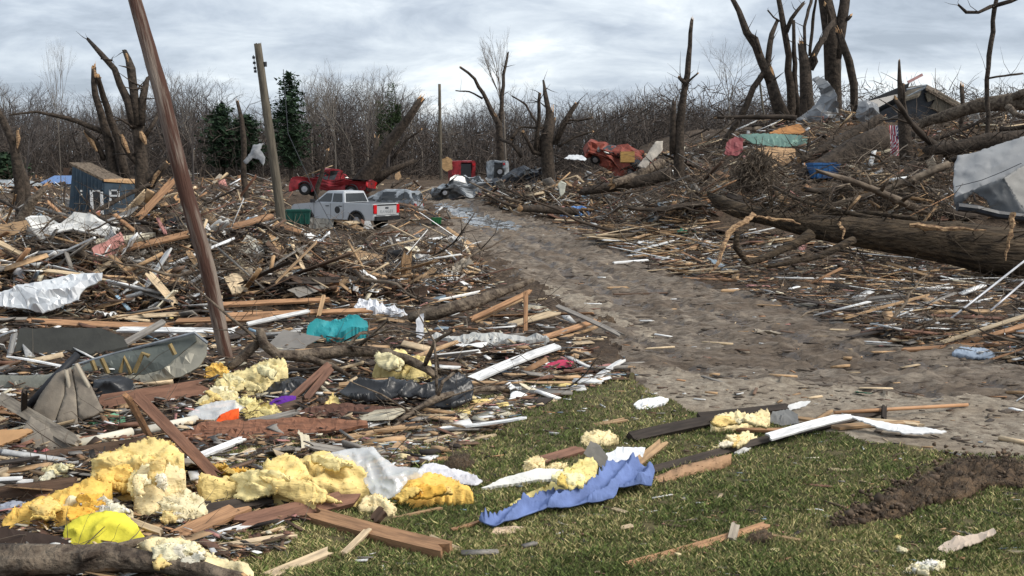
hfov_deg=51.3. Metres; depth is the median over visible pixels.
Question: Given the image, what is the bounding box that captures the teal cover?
[308,313,368,342]
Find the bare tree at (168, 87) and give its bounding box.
[138,69,185,115]
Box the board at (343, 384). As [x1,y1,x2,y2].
[339,378,387,386]
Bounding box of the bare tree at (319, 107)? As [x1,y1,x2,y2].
[310,58,343,168]
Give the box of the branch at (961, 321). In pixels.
[887,307,974,337]
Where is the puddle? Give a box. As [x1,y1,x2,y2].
[435,203,532,230]
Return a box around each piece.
[0,220,29,236]
[0,263,25,270]
[0,344,6,351]
[10,182,50,239]
[62,168,69,175]
[93,257,121,272]
[107,254,137,280]
[107,297,133,301]
[109,206,137,221]
[125,189,144,209]
[125,257,144,262]
[145,271,177,306]
[156,290,177,307]
[162,266,188,272]
[223,273,247,294]
[263,447,300,455]
[270,329,321,349]
[287,284,325,297]
[295,246,325,271]
[307,257,337,272]
[312,279,347,293]
[319,270,339,276]
[324,281,339,286]
[350,249,384,260]
[353,230,372,241]
[401,250,411,284]
[404,246,419,257]
[410,286,428,298]
[415,250,436,260]
[421,267,436,279]
[433,295,445,298]
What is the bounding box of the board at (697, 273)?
[679,272,732,273]
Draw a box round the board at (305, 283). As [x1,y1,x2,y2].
[285,282,329,283]
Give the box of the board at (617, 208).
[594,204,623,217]
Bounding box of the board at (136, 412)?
[122,392,152,436]
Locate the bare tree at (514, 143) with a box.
[483,97,535,166]
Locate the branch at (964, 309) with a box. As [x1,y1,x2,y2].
[894,289,978,314]
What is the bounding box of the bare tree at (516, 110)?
[494,81,542,164]
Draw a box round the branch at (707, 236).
[693,216,721,239]
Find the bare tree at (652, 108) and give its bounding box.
[635,95,664,140]
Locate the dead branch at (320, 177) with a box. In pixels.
[314,148,333,200]
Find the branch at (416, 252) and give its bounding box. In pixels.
[388,249,423,262]
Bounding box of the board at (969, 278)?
[942,277,1007,279]
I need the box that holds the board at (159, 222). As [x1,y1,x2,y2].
[156,217,166,234]
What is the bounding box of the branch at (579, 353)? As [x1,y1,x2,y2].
[566,351,609,362]
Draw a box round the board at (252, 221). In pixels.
[227,214,273,229]
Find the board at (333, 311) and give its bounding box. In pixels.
[225,308,372,316]
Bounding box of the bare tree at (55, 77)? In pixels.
[41,38,75,202]
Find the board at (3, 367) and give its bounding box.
[0,365,9,370]
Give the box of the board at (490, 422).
[439,416,526,428]
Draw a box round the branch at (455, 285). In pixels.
[439,283,472,292]
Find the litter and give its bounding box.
[0,112,1023,575]
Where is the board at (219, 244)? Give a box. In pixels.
[171,237,234,263]
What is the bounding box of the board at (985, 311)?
[929,309,1009,313]
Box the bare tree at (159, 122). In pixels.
[116,93,194,172]
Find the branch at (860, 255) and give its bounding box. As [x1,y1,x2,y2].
[838,250,885,262]
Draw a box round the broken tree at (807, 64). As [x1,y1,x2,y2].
[791,0,835,115]
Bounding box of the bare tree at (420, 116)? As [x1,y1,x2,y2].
[372,95,455,173]
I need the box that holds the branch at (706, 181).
[675,177,737,186]
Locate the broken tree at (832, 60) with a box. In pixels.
[818,0,852,120]
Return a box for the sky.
[0,0,1023,161]
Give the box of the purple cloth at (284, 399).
[269,395,295,404]
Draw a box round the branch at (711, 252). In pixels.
[685,240,749,260]
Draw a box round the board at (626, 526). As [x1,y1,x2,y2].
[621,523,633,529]
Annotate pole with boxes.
[128,0,232,357]
[252,43,286,238]
[438,84,442,179]
[759,83,765,122]
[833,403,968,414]
[950,260,1023,317]
[990,281,1023,310]
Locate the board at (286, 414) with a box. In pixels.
[251,409,299,418]
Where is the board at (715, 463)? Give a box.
[653,453,731,481]
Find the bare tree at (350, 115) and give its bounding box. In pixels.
[325,95,366,150]
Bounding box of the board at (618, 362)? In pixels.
[594,359,625,377]
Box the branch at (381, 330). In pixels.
[344,330,426,341]
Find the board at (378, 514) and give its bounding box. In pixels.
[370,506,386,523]
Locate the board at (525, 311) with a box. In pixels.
[523,291,527,330]
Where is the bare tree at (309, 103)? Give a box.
[293,66,329,176]
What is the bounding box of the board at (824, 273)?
[800,270,850,276]
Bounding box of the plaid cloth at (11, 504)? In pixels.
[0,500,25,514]
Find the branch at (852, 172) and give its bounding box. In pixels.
[831,164,870,176]
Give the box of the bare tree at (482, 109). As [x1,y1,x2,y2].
[426,93,509,168]
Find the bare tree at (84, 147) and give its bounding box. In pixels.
[55,112,92,162]
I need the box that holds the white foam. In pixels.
[634,396,668,409]
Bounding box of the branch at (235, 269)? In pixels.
[177,268,239,279]
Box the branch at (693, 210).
[646,206,708,228]
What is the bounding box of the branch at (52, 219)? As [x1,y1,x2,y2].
[20,214,62,244]
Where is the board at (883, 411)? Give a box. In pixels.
[881,404,886,418]
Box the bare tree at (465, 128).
[443,99,482,159]
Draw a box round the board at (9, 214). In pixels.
[4,194,16,223]
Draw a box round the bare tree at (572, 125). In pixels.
[541,104,588,166]
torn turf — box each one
[443,449,476,470]
[597,314,615,322]
[747,527,772,543]
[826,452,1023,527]
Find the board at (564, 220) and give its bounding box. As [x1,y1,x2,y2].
[554,219,575,221]
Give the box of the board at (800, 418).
[798,416,816,421]
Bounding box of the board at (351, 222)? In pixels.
[344,220,360,223]
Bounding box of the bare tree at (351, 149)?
[278,71,356,174]
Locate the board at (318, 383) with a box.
[304,367,333,399]
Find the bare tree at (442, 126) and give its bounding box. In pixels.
[419,108,471,160]
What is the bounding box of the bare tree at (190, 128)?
[160,67,217,184]
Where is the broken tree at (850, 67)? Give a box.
[835,26,857,119]
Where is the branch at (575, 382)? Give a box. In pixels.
[551,349,607,387]
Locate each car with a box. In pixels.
[367,189,423,211]
[430,175,492,199]
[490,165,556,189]
[582,139,644,175]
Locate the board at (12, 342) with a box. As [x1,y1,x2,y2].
[6,332,17,355]
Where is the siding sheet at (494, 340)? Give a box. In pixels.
[427,332,548,346]
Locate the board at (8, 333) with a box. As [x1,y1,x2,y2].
[0,329,16,338]
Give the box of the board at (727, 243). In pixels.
[695,230,759,255]
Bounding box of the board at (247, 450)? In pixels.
[228,448,253,462]
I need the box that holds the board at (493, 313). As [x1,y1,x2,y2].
[474,299,522,323]
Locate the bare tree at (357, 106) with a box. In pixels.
[313,77,410,160]
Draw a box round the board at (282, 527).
[261,526,286,535]
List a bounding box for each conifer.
[0,151,34,179]
[193,102,248,174]
[213,113,268,177]
[263,70,320,180]
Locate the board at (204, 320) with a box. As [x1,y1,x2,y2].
[175,316,262,323]
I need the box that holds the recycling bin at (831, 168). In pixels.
[805,163,840,177]
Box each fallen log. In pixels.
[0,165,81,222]
[0,535,247,575]
[10,180,44,193]
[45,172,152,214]
[141,181,183,217]
[145,194,179,216]
[182,276,501,392]
[202,185,241,205]
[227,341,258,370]
[334,298,520,425]
[392,171,414,187]
[408,278,534,321]
[469,181,521,203]
[480,189,518,208]
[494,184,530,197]
[517,204,578,214]
[529,212,556,219]
[562,143,679,195]
[608,140,665,189]
[624,201,707,221]
[659,153,698,168]
[660,147,673,168]
[683,151,1023,275]
[706,120,734,139]
[707,104,796,121]
[748,122,773,131]
[782,98,883,164]
[788,109,890,182]
[801,177,870,204]
[804,193,871,197]
[815,168,925,214]
[828,161,950,205]
[840,181,891,191]
[878,95,952,159]
[879,135,945,185]
[917,78,1023,127]
[917,97,1023,156]
[934,111,1004,140]
[934,115,1018,162]
[943,208,984,220]
[999,125,1023,131]
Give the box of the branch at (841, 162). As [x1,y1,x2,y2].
[813,162,869,172]
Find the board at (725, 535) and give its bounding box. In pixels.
[624,521,770,567]
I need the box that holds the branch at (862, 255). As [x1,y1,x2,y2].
[856,247,870,264]
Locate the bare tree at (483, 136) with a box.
[461,115,492,171]
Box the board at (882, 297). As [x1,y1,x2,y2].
[793,293,905,306]
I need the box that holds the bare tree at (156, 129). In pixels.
[123,96,190,170]
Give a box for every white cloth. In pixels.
[12,268,24,283]
[418,463,482,485]
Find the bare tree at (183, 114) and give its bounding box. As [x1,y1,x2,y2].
[154,83,200,173]
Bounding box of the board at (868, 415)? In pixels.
[772,406,887,441]
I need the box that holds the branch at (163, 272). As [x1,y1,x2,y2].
[95,235,191,304]
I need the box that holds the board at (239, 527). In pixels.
[210,524,249,538]
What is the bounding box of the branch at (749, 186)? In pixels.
[723,167,772,194]
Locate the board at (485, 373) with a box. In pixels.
[468,343,560,380]
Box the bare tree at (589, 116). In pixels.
[574,98,616,140]
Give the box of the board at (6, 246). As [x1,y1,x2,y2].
[0,240,29,258]
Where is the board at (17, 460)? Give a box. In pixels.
[0,456,39,465]
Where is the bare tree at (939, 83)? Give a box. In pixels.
[933,72,945,91]
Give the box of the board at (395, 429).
[373,425,421,431]
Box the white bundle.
[354,298,407,316]
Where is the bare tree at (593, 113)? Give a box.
[579,91,611,141]
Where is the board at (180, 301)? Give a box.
[160,294,200,308]
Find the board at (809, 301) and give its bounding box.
[777,295,882,316]
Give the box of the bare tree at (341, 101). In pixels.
[300,77,423,164]
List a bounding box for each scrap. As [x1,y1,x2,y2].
[25,212,119,241]
[49,228,58,242]
[55,197,69,206]
[91,232,123,264]
[94,310,117,316]
[95,271,116,297]
[104,226,115,238]
[121,232,141,254]
[129,248,147,258]
[148,301,159,308]
[160,269,186,291]
[184,458,215,466]
[205,223,214,237]
[209,219,229,233]
[227,268,252,279]
[267,233,283,250]
[298,430,309,447]
[360,270,375,278]
[385,249,422,273]
[401,234,421,242]
[447,236,466,249]
[449,342,487,349]
[452,257,473,274]
[455,413,468,418]
[496,179,507,194]
[496,323,516,326]
[508,383,533,389]
[508,391,526,399]
[519,383,536,389]
[570,349,580,357]
[677,228,696,234]
[686,234,700,240]
[688,184,699,196]
[707,258,726,268]
[753,328,783,335]
[925,157,936,168]
[970,113,979,121]
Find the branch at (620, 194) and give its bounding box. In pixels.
[581,187,639,212]
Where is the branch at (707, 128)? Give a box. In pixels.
[684,116,709,137]
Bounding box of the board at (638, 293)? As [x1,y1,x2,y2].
[613,292,667,294]
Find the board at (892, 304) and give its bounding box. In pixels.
[843,294,929,318]
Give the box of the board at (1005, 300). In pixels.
[994,298,1023,301]
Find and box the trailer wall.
[15,327,127,356]
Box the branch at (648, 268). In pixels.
[625,248,668,269]
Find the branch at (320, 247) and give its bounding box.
[318,239,344,261]
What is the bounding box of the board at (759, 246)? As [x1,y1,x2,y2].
[725,243,785,249]
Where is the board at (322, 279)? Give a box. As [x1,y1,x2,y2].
[259,276,341,282]
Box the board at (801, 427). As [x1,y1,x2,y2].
[765,414,852,440]
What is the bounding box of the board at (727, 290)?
[721,284,846,291]
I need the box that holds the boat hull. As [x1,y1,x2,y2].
[0,331,207,391]
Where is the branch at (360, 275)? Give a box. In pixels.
[353,253,430,306]
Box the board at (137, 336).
[124,319,165,345]
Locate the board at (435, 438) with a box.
[423,431,467,442]
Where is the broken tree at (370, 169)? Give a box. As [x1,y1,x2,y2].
[352,94,425,197]
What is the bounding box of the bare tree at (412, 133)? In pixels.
[369,93,425,174]
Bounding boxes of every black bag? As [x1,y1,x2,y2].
[164,216,187,232]
[261,376,311,398]
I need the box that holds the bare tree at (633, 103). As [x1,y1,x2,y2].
[603,88,670,144]
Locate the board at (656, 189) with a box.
[618,175,689,205]
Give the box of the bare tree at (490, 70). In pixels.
[478,29,510,160]
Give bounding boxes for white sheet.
[243,143,264,165]
[558,181,565,196]
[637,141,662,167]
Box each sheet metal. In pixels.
[0,272,102,312]
[797,76,839,122]
[855,100,879,122]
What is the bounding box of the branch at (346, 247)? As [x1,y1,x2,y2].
[317,246,348,259]
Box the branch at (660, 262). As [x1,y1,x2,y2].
[629,253,685,265]
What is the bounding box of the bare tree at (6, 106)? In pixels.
[0,82,20,148]
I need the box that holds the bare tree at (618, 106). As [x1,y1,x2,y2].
[589,94,635,129]
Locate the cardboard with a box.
[938,527,995,552]
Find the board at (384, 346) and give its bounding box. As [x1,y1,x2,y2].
[295,345,389,349]
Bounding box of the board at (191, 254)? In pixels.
[186,250,197,265]
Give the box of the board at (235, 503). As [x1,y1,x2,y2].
[205,495,273,512]
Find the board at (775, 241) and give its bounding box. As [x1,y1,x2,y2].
[754,238,794,244]
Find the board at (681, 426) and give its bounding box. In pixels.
[626,416,713,441]
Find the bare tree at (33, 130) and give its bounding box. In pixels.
[19,83,68,173]
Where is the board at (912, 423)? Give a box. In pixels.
[857,418,924,425]
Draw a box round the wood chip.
[492,525,523,535]
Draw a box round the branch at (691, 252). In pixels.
[621,251,701,264]
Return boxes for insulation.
[2,474,112,529]
[38,462,75,480]
[53,492,133,526]
[89,436,184,502]
[131,458,185,520]
[136,537,253,575]
[157,489,208,525]
[195,390,238,406]
[195,449,369,508]
[204,357,287,395]
[204,361,228,379]
[213,463,253,475]
[235,395,281,418]
[321,393,340,405]
[358,492,396,515]
[372,348,431,381]
[392,469,474,508]
[509,457,597,506]
[522,455,547,471]
[545,461,568,469]
[580,429,618,445]
[709,430,756,449]
[710,409,769,432]
[903,559,945,575]
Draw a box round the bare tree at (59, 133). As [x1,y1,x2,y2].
[39,115,83,156]
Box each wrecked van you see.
[448,160,475,180]
[486,160,508,178]
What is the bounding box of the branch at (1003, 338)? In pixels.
[970,323,1023,343]
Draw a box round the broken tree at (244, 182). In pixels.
[235,99,249,206]
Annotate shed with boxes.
[68,162,134,213]
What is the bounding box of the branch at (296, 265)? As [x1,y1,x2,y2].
[261,249,342,270]
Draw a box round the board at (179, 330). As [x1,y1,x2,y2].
[116,327,234,333]
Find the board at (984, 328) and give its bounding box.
[940,314,1023,342]
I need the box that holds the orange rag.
[216,408,238,420]
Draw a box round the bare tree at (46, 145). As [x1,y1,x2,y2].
[24,118,72,174]
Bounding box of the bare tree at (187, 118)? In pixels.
[146,95,214,151]
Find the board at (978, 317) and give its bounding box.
[931,314,1004,320]
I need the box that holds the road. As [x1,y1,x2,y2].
[377,186,1023,399]
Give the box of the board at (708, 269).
[671,266,734,273]
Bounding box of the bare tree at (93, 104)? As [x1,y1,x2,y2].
[55,85,176,164]
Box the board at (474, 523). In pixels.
[450,520,479,530]
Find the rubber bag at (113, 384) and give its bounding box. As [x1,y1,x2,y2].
[93,375,134,396]
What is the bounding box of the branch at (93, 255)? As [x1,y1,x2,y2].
[74,240,112,270]
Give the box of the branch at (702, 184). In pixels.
[668,173,725,200]
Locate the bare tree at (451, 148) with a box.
[442,109,464,158]
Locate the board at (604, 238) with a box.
[586,236,629,241]
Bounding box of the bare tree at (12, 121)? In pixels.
[0,104,26,144]
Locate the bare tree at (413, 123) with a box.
[397,87,427,171]
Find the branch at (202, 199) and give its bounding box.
[151,159,207,201]
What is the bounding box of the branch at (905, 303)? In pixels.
[887,252,927,323]
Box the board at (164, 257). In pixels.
[143,248,171,294]
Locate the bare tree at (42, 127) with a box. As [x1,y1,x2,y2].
[25,108,55,171]
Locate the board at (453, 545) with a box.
[430,534,460,550]
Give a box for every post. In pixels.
[78,428,133,445]
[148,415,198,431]
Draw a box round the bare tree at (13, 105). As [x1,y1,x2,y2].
[0,88,37,120]
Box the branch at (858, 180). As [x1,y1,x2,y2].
[816,158,875,196]
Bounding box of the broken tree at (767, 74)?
[713,0,792,157]
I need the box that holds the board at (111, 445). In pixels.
[45,436,147,457]
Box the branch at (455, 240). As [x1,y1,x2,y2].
[431,213,488,256]
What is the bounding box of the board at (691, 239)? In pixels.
[656,231,733,250]
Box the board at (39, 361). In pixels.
[6,356,60,366]
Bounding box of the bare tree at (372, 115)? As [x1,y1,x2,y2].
[342,65,390,161]
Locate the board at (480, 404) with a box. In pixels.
[462,396,503,409]
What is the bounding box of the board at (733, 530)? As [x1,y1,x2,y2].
[727,522,739,541]
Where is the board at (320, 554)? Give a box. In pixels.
[261,546,332,575]
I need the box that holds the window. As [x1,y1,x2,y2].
[109,190,119,201]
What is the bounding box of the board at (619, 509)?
[611,507,628,514]
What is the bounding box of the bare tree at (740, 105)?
[723,97,763,124]
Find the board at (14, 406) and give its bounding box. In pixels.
[0,392,81,445]
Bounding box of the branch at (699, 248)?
[685,237,715,252]
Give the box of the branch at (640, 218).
[612,217,645,231]
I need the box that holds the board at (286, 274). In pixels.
[275,270,292,276]
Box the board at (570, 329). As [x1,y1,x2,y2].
[543,318,600,338]
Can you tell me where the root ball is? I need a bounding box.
[728,138,787,202]
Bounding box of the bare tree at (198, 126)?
[176,107,213,162]
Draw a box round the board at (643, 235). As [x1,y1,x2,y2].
[633,233,652,237]
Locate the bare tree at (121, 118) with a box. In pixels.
[102,103,128,140]
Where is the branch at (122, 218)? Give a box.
[87,191,142,231]
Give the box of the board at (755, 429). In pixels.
[736,428,781,431]
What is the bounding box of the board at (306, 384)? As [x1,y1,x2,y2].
[289,362,331,397]
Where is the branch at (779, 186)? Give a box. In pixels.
[764,172,817,191]
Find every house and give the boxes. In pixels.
[0,180,43,187]
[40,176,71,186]
[851,73,959,122]
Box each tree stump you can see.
[897,59,913,161]
[959,80,964,127]
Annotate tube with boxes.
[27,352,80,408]
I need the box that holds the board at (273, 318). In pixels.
[246,309,309,325]
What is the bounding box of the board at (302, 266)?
[290,243,304,268]
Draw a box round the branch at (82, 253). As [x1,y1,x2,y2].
[75,230,192,265]
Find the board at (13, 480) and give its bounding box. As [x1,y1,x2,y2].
[0,476,32,483]
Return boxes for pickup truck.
[289,168,376,195]
[291,190,399,227]
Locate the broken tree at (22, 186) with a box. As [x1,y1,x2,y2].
[0,109,30,216]
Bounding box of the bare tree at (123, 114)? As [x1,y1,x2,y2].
[94,95,182,168]
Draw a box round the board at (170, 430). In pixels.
[133,392,221,476]
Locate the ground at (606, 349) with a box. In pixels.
[0,121,1023,575]
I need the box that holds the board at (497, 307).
[469,289,531,321]
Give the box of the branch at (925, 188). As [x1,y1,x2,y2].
[907,184,952,203]
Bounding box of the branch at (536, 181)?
[517,163,554,192]
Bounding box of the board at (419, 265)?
[394,259,439,272]
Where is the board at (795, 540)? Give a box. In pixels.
[773,534,804,542]
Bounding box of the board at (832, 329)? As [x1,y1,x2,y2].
[829,328,847,330]
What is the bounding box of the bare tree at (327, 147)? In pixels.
[299,73,368,165]
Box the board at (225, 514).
[170,505,251,535]
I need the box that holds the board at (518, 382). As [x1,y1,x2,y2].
[471,381,571,384]
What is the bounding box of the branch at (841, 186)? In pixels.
[825,176,857,199]
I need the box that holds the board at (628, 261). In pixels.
[613,259,648,263]
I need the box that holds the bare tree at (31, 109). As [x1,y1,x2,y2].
[4,85,60,171]
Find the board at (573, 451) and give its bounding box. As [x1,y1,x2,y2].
[540,446,584,463]
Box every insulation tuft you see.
[113,496,124,502]
[398,453,409,457]
[470,398,489,402]
[496,402,508,407]
[558,383,576,386]
[895,545,907,553]
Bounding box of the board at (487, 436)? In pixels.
[474,433,496,439]
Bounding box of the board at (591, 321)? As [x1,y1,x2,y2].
[556,304,624,336]
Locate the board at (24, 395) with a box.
[20,389,27,424]
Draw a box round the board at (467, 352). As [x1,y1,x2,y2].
[431,349,480,357]
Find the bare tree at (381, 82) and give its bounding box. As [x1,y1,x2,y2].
[356,67,426,118]
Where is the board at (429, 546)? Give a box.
[305,507,452,559]
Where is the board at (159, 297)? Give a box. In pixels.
[122,287,173,301]
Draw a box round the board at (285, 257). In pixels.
[264,244,307,270]
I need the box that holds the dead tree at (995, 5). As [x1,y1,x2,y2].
[945,0,1023,132]
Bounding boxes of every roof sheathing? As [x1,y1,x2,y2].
[181,417,367,441]
[288,403,393,418]
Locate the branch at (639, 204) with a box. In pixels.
[613,197,659,209]
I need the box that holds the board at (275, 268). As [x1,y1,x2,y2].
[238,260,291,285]
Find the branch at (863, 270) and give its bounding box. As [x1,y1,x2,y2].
[859,265,868,282]
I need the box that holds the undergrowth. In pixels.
[0,62,1023,181]
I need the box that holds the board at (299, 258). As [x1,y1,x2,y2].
[274,240,316,282]
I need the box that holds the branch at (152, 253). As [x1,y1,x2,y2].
[135,215,165,264]
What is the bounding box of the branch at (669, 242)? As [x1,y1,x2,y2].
[656,227,693,247]
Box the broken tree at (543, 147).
[498,72,593,188]
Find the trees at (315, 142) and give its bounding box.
[0,88,1022,176]
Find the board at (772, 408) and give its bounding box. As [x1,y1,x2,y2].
[697,403,788,416]
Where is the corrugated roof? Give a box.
[739,133,807,146]
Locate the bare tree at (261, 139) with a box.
[252,117,273,175]
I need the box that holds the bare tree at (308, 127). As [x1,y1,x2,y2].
[261,96,324,175]
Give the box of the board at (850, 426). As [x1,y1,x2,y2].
[831,420,919,429]
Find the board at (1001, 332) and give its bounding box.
[944,323,1023,344]
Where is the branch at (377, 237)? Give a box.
[358,218,390,244]
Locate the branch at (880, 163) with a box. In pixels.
[856,159,896,170]
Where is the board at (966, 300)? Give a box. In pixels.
[953,300,980,302]
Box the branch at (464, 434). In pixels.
[437,432,467,455]
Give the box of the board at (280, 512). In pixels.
[233,491,360,532]
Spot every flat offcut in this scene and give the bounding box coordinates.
[0,428,33,446]
[88,413,124,423]
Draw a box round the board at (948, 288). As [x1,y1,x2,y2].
[916,286,952,290]
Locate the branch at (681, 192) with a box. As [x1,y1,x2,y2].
[669,179,694,212]
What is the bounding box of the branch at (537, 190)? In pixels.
[519,186,550,200]
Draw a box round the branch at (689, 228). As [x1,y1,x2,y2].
[677,214,702,247]
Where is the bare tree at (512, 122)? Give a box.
[477,104,543,148]
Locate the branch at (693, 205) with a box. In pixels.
[662,191,710,218]
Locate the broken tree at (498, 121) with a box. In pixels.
[455,51,511,177]
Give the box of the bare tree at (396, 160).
[340,87,427,172]
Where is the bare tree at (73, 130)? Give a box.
[13,95,96,161]
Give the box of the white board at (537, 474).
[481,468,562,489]
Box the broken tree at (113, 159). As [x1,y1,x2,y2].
[8,62,130,178]
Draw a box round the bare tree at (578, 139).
[557,110,602,170]
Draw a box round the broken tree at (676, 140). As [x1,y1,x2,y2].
[660,16,699,186]
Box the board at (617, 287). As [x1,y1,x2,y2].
[607,286,628,288]
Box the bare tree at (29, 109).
[0,80,59,165]
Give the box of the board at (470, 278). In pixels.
[409,267,513,292]
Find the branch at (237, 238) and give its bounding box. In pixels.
[218,212,274,247]
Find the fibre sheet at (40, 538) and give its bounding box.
[0,527,70,543]
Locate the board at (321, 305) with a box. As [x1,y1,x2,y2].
[316,295,325,316]
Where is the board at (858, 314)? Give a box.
[831,310,897,322]
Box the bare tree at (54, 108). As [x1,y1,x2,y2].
[25,81,74,171]
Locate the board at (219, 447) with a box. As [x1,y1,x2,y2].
[186,437,246,458]
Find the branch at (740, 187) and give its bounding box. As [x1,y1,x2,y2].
[718,180,773,194]
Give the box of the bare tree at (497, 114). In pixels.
[475,96,519,134]
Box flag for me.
[889,125,898,155]
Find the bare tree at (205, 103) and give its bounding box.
[173,78,271,135]
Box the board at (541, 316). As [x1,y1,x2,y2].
[508,311,560,326]
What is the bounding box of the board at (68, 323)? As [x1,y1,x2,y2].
[26,318,173,327]
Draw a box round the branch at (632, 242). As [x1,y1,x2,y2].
[610,217,643,246]
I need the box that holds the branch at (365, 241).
[336,224,377,251]
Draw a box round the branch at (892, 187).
[887,155,904,191]
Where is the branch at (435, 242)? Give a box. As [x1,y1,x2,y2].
[419,233,451,248]
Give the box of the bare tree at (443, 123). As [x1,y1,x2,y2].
[427,106,460,155]
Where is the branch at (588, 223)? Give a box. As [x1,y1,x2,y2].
[508,180,630,233]
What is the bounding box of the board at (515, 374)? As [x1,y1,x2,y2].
[502,373,606,381]
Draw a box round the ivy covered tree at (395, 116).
[373,70,421,179]
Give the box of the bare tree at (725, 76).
[696,34,758,127]
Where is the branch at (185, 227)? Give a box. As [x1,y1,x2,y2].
[166,199,215,252]
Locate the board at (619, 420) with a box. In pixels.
[590,417,627,425]
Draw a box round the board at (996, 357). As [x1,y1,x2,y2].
[990,347,1023,359]
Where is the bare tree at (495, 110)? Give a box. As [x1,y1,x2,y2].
[477,97,514,156]
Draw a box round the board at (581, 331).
[549,326,597,341]
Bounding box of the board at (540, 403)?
[520,399,556,409]
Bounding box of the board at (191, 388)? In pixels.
[98,379,208,408]
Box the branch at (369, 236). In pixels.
[318,232,373,247]
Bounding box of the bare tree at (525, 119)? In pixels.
[492,98,541,137]
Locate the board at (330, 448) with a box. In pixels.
[303,441,361,454]
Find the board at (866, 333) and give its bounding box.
[845,324,905,337]
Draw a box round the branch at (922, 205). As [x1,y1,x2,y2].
[883,201,941,208]
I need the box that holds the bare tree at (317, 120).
[300,90,332,148]
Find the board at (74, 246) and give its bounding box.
[41,236,95,263]
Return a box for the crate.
[431,217,441,223]
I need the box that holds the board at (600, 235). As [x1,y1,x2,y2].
[586,235,615,236]
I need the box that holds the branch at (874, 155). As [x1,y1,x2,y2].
[869,153,892,171]
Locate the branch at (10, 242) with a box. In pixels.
[5,238,32,253]
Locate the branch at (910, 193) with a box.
[893,181,920,195]
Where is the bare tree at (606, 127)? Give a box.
[581,109,623,142]
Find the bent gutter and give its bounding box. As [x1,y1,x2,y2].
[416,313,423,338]
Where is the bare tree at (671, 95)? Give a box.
[652,82,687,114]
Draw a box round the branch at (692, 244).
[678,226,703,249]
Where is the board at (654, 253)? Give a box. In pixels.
[628,250,683,257]
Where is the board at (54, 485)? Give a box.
[0,477,77,501]
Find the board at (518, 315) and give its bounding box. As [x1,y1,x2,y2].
[491,312,593,316]
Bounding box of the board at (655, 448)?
[638,439,667,464]
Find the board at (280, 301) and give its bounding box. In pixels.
[223,297,330,307]
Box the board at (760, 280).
[683,277,767,281]
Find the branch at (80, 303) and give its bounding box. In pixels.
[49,302,82,313]
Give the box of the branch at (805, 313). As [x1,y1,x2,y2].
[799,308,823,317]
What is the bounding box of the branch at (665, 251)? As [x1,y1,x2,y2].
[653,245,681,253]
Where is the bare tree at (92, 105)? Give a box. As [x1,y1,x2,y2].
[76,93,117,123]
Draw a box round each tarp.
[33,363,103,427]
[339,372,473,408]
[560,205,591,216]
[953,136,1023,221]
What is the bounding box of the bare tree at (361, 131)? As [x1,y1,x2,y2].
[314,84,426,170]
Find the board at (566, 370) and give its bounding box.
[563,369,594,371]
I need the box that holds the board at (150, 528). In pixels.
[130,518,163,536]
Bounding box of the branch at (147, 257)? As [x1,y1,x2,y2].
[112,230,148,260]
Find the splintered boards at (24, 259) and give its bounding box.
[0,109,1023,555]
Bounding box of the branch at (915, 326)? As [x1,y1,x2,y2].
[902,319,967,331]
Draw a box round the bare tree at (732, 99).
[724,87,746,114]
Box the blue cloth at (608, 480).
[479,452,654,527]
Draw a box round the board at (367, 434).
[340,425,404,438]
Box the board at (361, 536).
[339,528,371,555]
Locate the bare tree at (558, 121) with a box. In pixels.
[519,105,598,152]
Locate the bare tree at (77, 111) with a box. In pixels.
[37,88,120,161]
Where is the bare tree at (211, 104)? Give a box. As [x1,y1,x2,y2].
[188,80,248,174]
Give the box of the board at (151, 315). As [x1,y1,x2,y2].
[113,312,179,318]
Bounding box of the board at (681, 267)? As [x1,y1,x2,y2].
[647,263,720,270]
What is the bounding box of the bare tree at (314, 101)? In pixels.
[300,77,333,149]
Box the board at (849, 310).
[815,308,863,311]
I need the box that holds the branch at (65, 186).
[63,184,66,204]
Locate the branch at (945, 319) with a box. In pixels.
[884,309,959,331]
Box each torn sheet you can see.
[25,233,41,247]
[239,236,264,257]
[309,217,333,230]
[364,221,372,228]
[564,155,586,160]
[606,446,644,461]
[724,136,743,155]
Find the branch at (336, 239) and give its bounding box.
[275,203,341,240]
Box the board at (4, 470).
[0,467,8,474]
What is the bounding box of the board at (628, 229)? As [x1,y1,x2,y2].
[597,223,659,235]
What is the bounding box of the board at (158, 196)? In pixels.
[134,178,174,219]
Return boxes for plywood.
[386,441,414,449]
[395,171,400,179]
[442,157,452,171]
[758,147,795,166]
[769,124,804,134]
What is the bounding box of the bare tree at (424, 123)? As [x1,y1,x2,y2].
[411,103,437,168]
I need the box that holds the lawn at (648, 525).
[180,372,1023,575]
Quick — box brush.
[0,94,1023,572]
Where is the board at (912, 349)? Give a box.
[901,341,1018,351]
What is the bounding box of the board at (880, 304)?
[861,300,912,307]
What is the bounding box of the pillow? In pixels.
[63,510,144,547]
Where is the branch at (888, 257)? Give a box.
[859,249,908,260]
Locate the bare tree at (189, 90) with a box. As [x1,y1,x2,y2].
[149,71,210,115]

